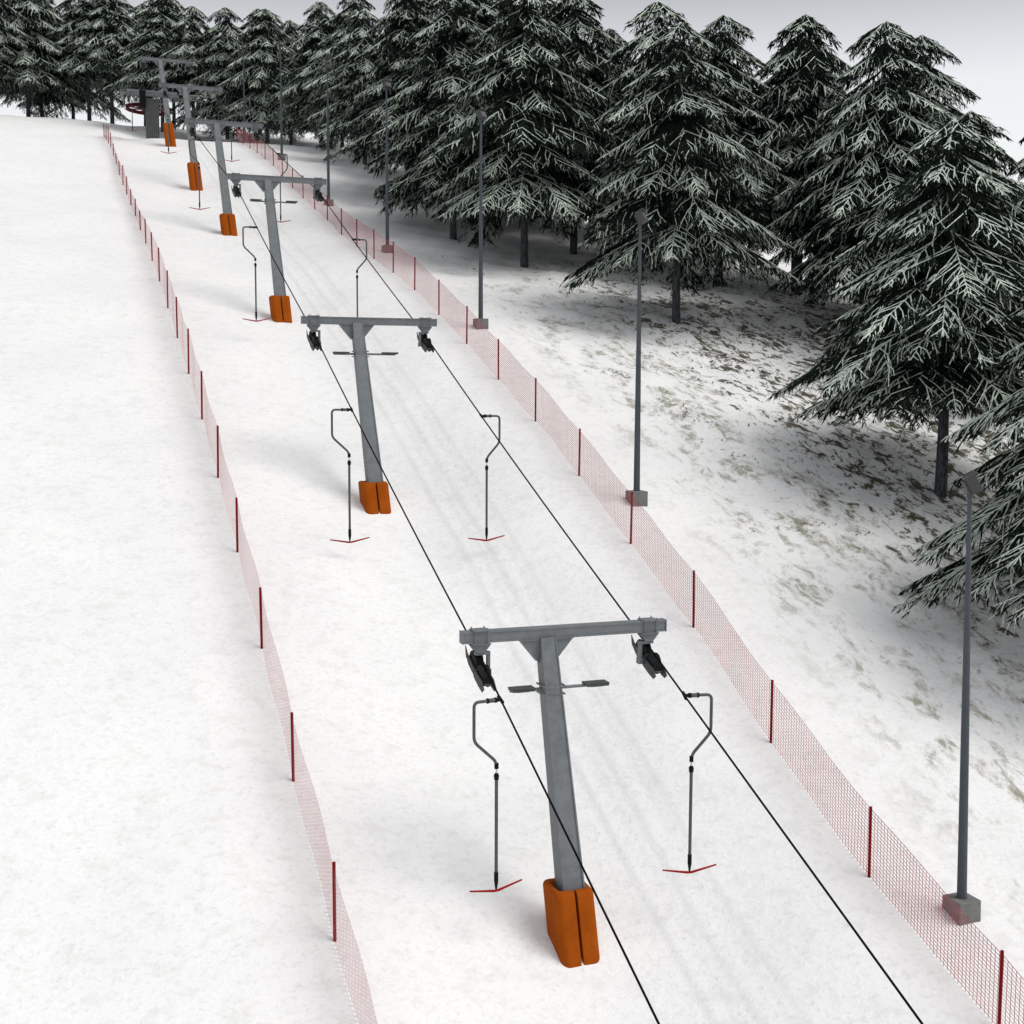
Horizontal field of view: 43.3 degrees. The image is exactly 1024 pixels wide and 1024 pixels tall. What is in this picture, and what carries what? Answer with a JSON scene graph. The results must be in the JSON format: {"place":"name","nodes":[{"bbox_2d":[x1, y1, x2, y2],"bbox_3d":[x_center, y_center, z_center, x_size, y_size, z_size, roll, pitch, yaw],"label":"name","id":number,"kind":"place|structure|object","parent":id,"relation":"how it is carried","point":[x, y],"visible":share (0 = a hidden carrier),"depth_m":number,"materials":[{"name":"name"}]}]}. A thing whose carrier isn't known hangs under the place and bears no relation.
{"place":"outdoors","nodes":[
{"label":"outdoors","id":0,"kind":"place"},
{"bbox_2d":[0,115,1023,1023],"bbox_3d":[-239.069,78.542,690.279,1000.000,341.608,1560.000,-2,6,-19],"label":"snow slope","id":1,"kind":"structure","parent":0,"point":[158,865],"depth_m":27.80,"materials":[{"name":"white snow"}]},
{"bbox_2d":[0,0,50,101],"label":"spruce tree","id":2,"kind":"object","parent":1,"relation":"on","point":[6,35],"visible":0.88,"depth_m":111.59,"materials":[{"name":"green plant"}]},
{"bbox_2d":[0,0,84,116],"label":"spruce tree","id":3,"kind":"object","parent":1,"relation":"on","point":[31,11],"visible":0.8,"depth_m":113.55,"materials":[{"name":"green plant"}]},
{"bbox_2d":[0,0,96,117],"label":"spruce tree","id":4,"kind":"object","parent":1,"relation":"on","point":[42,113],"visible":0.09,"depth_m":120.01,"materials":[{"name":"green plant"}]},
{"bbox_2d":[16,1,133,122],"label":"spruce tree","id":5,"kind":"object","parent":1,"relation":"on","point":[103,106],"visible":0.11,"depth_m":124.52,"materials":[{"name":"green plant"}]},
{"bbox_2d":[38,0,126,120],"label":"spruce tree","id":6,"kind":"object","parent":1,"relation":"on","point":[78,12],"visible":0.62,"depth_m":114.68,"materials":[{"name":"green plant"}]},
{"bbox_2d":[57,0,154,123],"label":"spruce tree","id":7,"kind":"object","parent":1,"relation":"on","point":[114,35],"visible":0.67,"depth_m":114.51,"materials":[{"name":"green plant"}]},
{"bbox_2d":[91,3,157,125],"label":"spruce tree","id":8,"kind":"object","parent":1,"relation":"on","point":[140,7],"visible":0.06,"depth_m":119.92,"materials":[{"name":"green plant"}]},
{"bbox_2d":[101,0,197,131],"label":"spruce tree","id":9,"kind":"object","parent":1,"relation":"on","point":[156,37],"visible":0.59,"depth_m":107.85,"materials":[{"name":"green plant"}]},
{"bbox_2d":[119,0,189,127],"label":"spruce tree","id":10,"kind":"object","parent":1,"relation":"on","point":[180,6],"visible":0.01,"depth_m":114.67,"materials":[{"name":"green plant"}]},
{"bbox_2d":[120,89,207,138],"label":"return wheel station","id":11,"kind":"object","parent":1,"relation":"on","point":[149,108],"visible":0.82,"depth_m":94.96,"materials":[{"name":"metal"}]},
{"bbox_2d":[139,56,191,146],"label":"lift pylon","id":12,"kind":"object","parent":1,"relation":"on","point":[161,62],"visible":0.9,"depth_m":92.74,"materials":[{"name":"metal"}]},
{"bbox_2d":[145,5,232,138],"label":"spruce tree","id":13,"kind":"object","parent":1,"relation":"on","point":[187,46],"visible":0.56,"depth_m":105.08,"materials":[{"name":"green plant"}]},
{"bbox_2d":[159,82,222,190],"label":"lift pylon","id":14,"kind":"object","parent":1,"relation":"on","point":[192,164],"visible":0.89,"depth_m":76.38,"materials":[{"name":"metal"}]},
{"bbox_2d":[185,117,262,235],"bbox_3d":[-13.702,-16.029,62.241,3.728,6.102,3.458,-2,6,-19],"label":"lift pylon","id":15,"kind":"object","parent":1,"relation":"on","point":[226,216],"visible":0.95,"depth_m":62.37,"materials":[{"name":"metal"}]},
{"bbox_2d":[171,7,284,141],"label":"spruce tree","id":16,"kind":"object","parent":1,"relation":"on","point":[226,44],"visible":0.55,"depth_m":104.14,"materials":[{"name":"green plant"}]},
{"bbox_2d":[103,124,376,1023],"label":"safety net fence","id":17,"kind":"object","parent":1,"relation":"on","point":[317,846],"visible":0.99,"depth_m":26.03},
{"bbox_2d":[241,44,247,142],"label":"floodlight pole","id":18,"kind":"object","parent":1,"relation":"on","point":[243,46],"visible":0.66,"depth_m":97.47,"materials":[{"name":"metal"}]},
{"bbox_2d":[222,8,273,134],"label":"spruce tree","id":19,"kind":"object","parent":1,"relation":"on","point":[243,27],"visible":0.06,"depth_m":112.98,"materials":[{"name":"green plant"}]},
{"bbox_2d":[208,8,323,145],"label":"spruce tree","id":20,"kind":"object","parent":1,"relation":"on","point":[261,72],"visible":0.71,"depth_m":101.29,"materials":[{"name":"green plant"}]},
{"bbox_2d":[227,172,326,322],"bbox_3d":[-8.559,-9.735,48.082,3.728,5.831,2.882,-2,6,-19],"label":"lift pylon","id":21,"kind":"object","parent":1,"relation":"on","point":[280,306],"visible":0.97,"depth_m":48.08,"materials":[{"name":"metal"}]},
{"bbox_2d":[277,40,285,159],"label":"floodlight pole","id":22,"kind":"object","parent":1,"relation":"on","point":[280,43],"visible":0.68,"depth_m":82.02,"materials":[{"name":"metal"}]},
{"bbox_2d":[250,19,329,144],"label":"spruce tree","id":23,"kind":"object","parent":1,"relation":"on","point":[290,29],"visible":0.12,"depth_m":108.23,"materials":[{"name":"green plant"}]},
{"bbox_2d":[262,1,339,145],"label":"spruce tree","id":24,"kind":"object","parent":1,"relation":"on","point":[314,36],"visible":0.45,"depth_m":95.11,"materials":[{"name":"green plant"}]},
{"bbox_2d":[283,11,349,148],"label":"spruce tree","id":25,"kind":"object","parent":1,"relation":"on","point":[299,123],"visible":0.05,"depth_m":98.37,"materials":[{"name":"green plant"}]},
{"bbox_2d":[285,17,361,148],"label":"spruce tree","id":26,"kind":"object","parent":1,"relation":"on","point":[318,129],"depth_m":111.69,"materials":[{"name":"green plant"}]},
{"bbox_2d":[324,62,332,205],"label":"floodlight pole","id":27,"kind":"object","parent":1,"relation":"on","point":[327,66],"visible":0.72,"depth_m":68.48,"materials":[{"name":"metal"}]},
{"bbox_2d":[291,0,391,153],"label":"spruce tree","id":28,"kind":"object","parent":1,"relation":"on","point":[354,8],"visible":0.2,"depth_m":90.35,"materials":[{"name":"green plant"}]},
{"bbox_2d":[308,9,398,164],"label":"spruce tree","id":29,"kind":"object","parent":1,"relation":"on","point":[359,45],"visible":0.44,"depth_m":83.38,"materials":[{"name":"green plant"}]},
{"bbox_2d":[301,314,436,513],"bbox_3d":[-3.575,-2.581,34.450,3.728,5.359,2.708,-2,6,-19],"label":"lift pylon","id":30,"kind":"object","parent":1,"relation":"on","point":[374,492],"visible":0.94,"depth_m":34.40,"materials":[{"name":"metal"}]},
{"bbox_2d":[323,0,441,200],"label":"spruce tree","id":31,"kind":"object","parent":1,"relation":"on","point":[401,33],"visible":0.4,"depth_m":71.69,"materials":[{"name":"green plant"}]},
{"bbox_2d":[381,79,392,252],"bbox_3d":[-5.488,-15.037,56.685,0.456,7.654,0.456,-2,6,-19],"label":"floodlight pole","id":32,"kind":"object","parent":1,"relation":"on","point":[386,84],"visible":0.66,"depth_m":56.71,"materials":[{"name":"metal"}]},
{"bbox_2d":[345,0,441,168],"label":"spruce tree","id":33,"kind":"object","parent":1,"relation":"on","point":[433,18],"visible":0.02,"depth_m":79.27,"materials":[{"name":"green plant"}]},
{"bbox_2d":[364,0,518,239],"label":"spruce tree","id":34,"kind":"object","parent":1,"relation":"on","point":[451,20],"visible":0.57,"depth_m":61.65,"materials":[{"name":"green plant"}]},
{"bbox_2d":[415,0,519,162],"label":"spruce tree","id":35,"kind":"object","parent":1,"relation":"on","point":[495,2],"visible":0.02,"depth_m":71.11,"materials":[{"name":"green plant"}]},
{"bbox_2d":[371,0,570,230],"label":"spruce tree","id":36,"kind":"object","parent":1,"relation":"on","point":[485,6],"visible":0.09,"depth_m":63.69,"materials":[{"name":"green plant"}]},
{"bbox_2d":[473,108,488,329],"bbox_3d":[-1.063,-9.966,44.476,0.459,7.654,0.458,-2,6,-19],"label":"floodlight pole","id":37,"kind":"object","parent":1,"relation":"on","point":[481,114],"visible":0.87,"depth_m":44.48,"materials":[{"name":"metal"}]},
{"bbox_2d":[422,0,629,267],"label":"spruce tree","id":38,"kind":"object","parent":1,"relation":"on","point":[522,105],"visible":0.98,"depth_m":55.01,"materials":[{"name":"green plant"}]},
{"bbox_2d":[529,1,595,228],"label":"spruce tree","id":39,"kind":"object","parent":1,"relation":"on","point":[547,221],"visible":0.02,"depth_m":68.05,"materials":[{"name":"green plant"}]},
{"bbox_2d":[459,616,666,967],"bbox_3d":[1.111,4.639,21.677,3.728,5.426,2.162,-2,6,-19],"label":"lift pylon","id":40,"kind":"object","parent":1,"relation":"on","point":[570,913],"visible":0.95,"depth_m":21.47,"materials":[{"name":"metal"}]},
{"bbox_2d":[125,63,659,1023],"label":"haul cable","id":41,"kind":"object","parent":40,"relation":"attached to","point":[479,655],"visible":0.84,"depth_m":20.44,"materials":[{"name":"metal"}]},
{"bbox_2d":[126,86,135,130],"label":"bar hanger","id":42,"kind":"object","parent":41,"relation":"hanging from","point":[132,111],"visible":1,"depth_m":94.99,"materials":[{"name":"black metal"}]},
{"bbox_2d":[160,96,175,153],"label":"bar hanger","id":43,"kind":"object","parent":41,"relation":"hanging from","point":[168,124],"visible":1,"depth_m":74.30,"materials":[{"name":"black metal"}]},
{"bbox_2d":[189,139,209,209],"bbox_3d":[-14.447,-15.590,59.533,0.945,3.222,0.182,-1,6,-14],"label":"bar hanger","id":44,"kind":"object","parent":41,"relation":"hanging from","point":[198,173],"visible":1,"depth_m":59.51,"materials":[{"name":"black metal"}]},
{"bbox_2d":[242,226,269,321],"bbox_3d":[-8.701,-8.083,43.754,0.945,3.222,0.182,-2,6,-21],"label":"bar hanger","id":45,"kind":"object","parent":41,"relation":"hanging from","point":[255,265],"visible":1,"depth_m":43.73,"materials":[{"name":"black metal"}]},
{"bbox_2d":[330,407,369,542],"bbox_3d":[-3.848,-0.864,30.501,0.946,3.222,0.182,-1,6,-16],"label":"bar hanger","id":46,"kind":"object","parent":41,"relation":"hanging from","point":[349,475],"visible":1,"depth_m":30.50,"materials":[{"name":"black metal"}]},
{"bbox_2d":[470,695,521,891],"bbox_3d":[-0.250,4.535,20.683,0.945,3.222,0.182,-3,6,-27],"label":"bar hanger","id":47,"kind":"object","parent":41,"relation":"hanging from","point":[498,698],"visible":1,"depth_m":20.64,"materials":[{"name":"black metal"}]},
{"bbox_2d":[172,69,923,1023],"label":"haul cable","id":48,"kind":"object","parent":40,"relation":"attached to","point":[658,659],"visible":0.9,"depth_m":20.93,"materials":[{"name":"metal"}]},
{"bbox_2d":[226,106,238,161],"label":"bar hanger","id":49,"kind":"object","parent":48,"relation":"hanging from","point":[231,134],"visible":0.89,"depth_m":73.38,"materials":[{"name":"black metal"}]},
{"bbox_2d":[276,152,290,222],"bbox_3d":[-10.455,-14.641,58.199,0.946,3.102,0.182,-2,6,-24],"label":"bar hanger","id":50,"kind":"object","parent":48,"relation":"hanging from","point":[280,187],"visible":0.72,"depth_m":58.21,"materials":[{"name":"black metal"}]},
{"bbox_2d":[352,238,366,316],"bbox_3d":[-5.283,-7.784,44.007,0.945,3.102,0.182,-2,6,-17],"label":"bar hanger","id":51,"kind":"object","parent":48,"relation":"hanging from","point":[359,239],"visible":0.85,"depth_m":43.98,"materials":[{"name":"black metal"}]},
{"bbox_2d":[468,413,504,540],"bbox_3d":[-0.613,-0.832,31.255,0.945,3.102,0.182,-2,6,-22],"label":"bar hanger","id":52,"kind":"object","parent":48,"relation":"hanging from","point":[486,466],"visible":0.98,"depth_m":31.26,"materials":[{"name":"black metal"}]},
{"bbox_2d":[662,691,715,873],"bbox_3d":[2.978,4.511,21.447,0.945,3.102,0.182,-1,6,-11],"label":"bar hanger","id":53,"kind":"object","parent":48,"relation":"hanging from","point":[705,738],"visible":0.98,"depth_m":21.42,"materials":[{"name":"black metal"}]},
{"bbox_2d":[486,0,641,253],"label":"spruce tree","id":54,"kind":"object","parent":1,"relation":"on","point":[581,52],"visible":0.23,"depth_m":59.91,"materials":[{"name":"green plant"}]},
{"bbox_2d":[583,28,639,144],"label":"spruce tree","id":55,"kind":"object","parent":1,"relation":"on","point":[615,36],"visible":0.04,"depth_m":66.97,"materials":[{"name":"green plant"}]},
{"bbox_2d":[236,127,1023,1023],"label":"safety net fence","id":56,"kind":"object","parent":1,"relation":"on","point":[732,639],"visible":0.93,"depth_m":26.15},
{"bbox_2d":[625,208,647,506],"bbox_3d":[3.224,-3.795,32.755,0.459,7.654,0.459,-2,6,-19],"label":"floodlight pole","id":57,"kind":"object","parent":1,"relation":"on","point":[639,495],"visible":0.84,"depth_m":32.78,"materials":[{"name":"metal"}]},
{"bbox_2d":[558,0,740,270],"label":"spruce tree","id":58,"kind":"object","parent":1,"relation":"on","point":[643,64],"visible":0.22,"depth_m":56.99,"materials":[{"name":"green plant"}]},
{"bbox_2d":[559,22,804,322],"bbox_3d":[6.086,-12.327,47.914,9.173,11.455,8.317,-1,6,-10],"label":"spruce tree","id":59,"kind":"object","parent":1,"relation":"on","point":[670,170],"visible":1,"depth_m":46.73,"materials":[{"name":"green plant"}]},
{"bbox_2d":[691,32,748,257],"bbox_3d":[9.613,-17.757,63.138,9.210,11.380,8.629,-1,6,-17],"label":"spruce tree","id":60,"kind":"object","parent":1,"relation":"on","point":[699,44],"visible":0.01,"depth_m":62.40,"materials":[{"name":"green plant"}]},
{"bbox_2d":[623,14,820,285],"bbox_3d":[9.102,-15.408,56.196,8.987,12.070,9.512,1,6,4],"label":"spruce tree","id":61,"kind":"object","parent":1,"relation":"on","point":[744,82],"visible":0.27,"depth_m":54.40,"materials":[{"name":"green plant"}]},
{"bbox_2d":[442,253,1020,664],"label":"dead grass","id":62,"kind":"structure","parent":1,"relation":"on","point":[746,370],"depth_m":47.23,"materials":[{"name":"brown plant"}]},
{"bbox_2d":[702,14,858,294],"bbox_3d":[12.867,-15.193,55.914,9.026,12.465,9.138,1,6,12],"label":"spruce tree","id":63,"kind":"object","parent":1,"relation":"on","point":[831,61],"visible":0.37,"depth_m":54.53,"materials":[{"name":"green plant"}]},
{"bbox_2d":[729,45,838,289],"bbox_3d":[12.664,-15.056,56.569,8.522,11.445,9.020,-4,7,-38],"label":"spruce tree","id":64,"kind":"object","parent":1,"relation":"on","point":[768,107],"visible":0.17,"depth_m":55.00,"materials":[{"name":"green plant"}]},
{"bbox_2d":[746,20,986,307],"bbox_3d":[13.966,-12.495,49.813,9.500,12.529,10.139,2,6,19],"label":"spruce tree","id":65,"kind":"object","parent":1,"relation":"on","point":[861,165],"visible":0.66,"depth_m":48.38,"materials":[{"name":"green plant"}]},
{"bbox_2d":[765,119,1023,496],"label":"spruce tree","id":66,"kind":"object","parent":1,"relation":"on","point":[963,281],"visible":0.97,"depth_m":34.51,"materials":[{"name":"green plant"}]},
{"bbox_2d":[790,34,1020,302],"bbox_3d":[16.200,-12.734,51.199,8.811,12.135,9.718,-4,7,-34],"label":"spruce tree","id":67,"kind":"object","parent":1,"relation":"on","point":[930,49],"visible":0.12,"depth_m":50.21,"materials":[{"name":"green plant"}]},
{"bbox_2d":[848,110,1023,396],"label":"spruce tree","id":68,"kind":"object","parent":1,"relation":"on","point":[980,122],"visible":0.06,"depth_m":42.99,"materials":[{"name":"green plant"}]},
{"bbox_2d":[891,299,1023,632],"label":"spruce tree","id":69,"kind":"object","parent":1,"relation":"on","point":[1002,554],"visible":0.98,"depth_m":28.48,"materials":[{"name":"green plant"}]},
{"bbox_2d":[942,471,982,925],"bbox_3d":[7.424,3.156,21.086,0.449,7.654,0.449,-3,6,-19],"label":"floodlight pole","id":70,"kind":"object","parent":1,"relation":"on","point":[966,903],"visible":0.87,"depth_m":21.13,"materials":[{"name":"metal"}]},
{"bbox_2d":[966,137,1023,357],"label":"spruce tree","id":71,"kind":"object","parent":1,"relation":"on","point":[1017,203],"visible":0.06,"depth_m":43.36,"materials":[{"name":"green plant"}]},
{"bbox_2d":[0,0,1023,277],"label":"sky","id":72,"kind":"structure","parent":0,"point":[987,36],"materials":[{"name":"white"}]}
]}

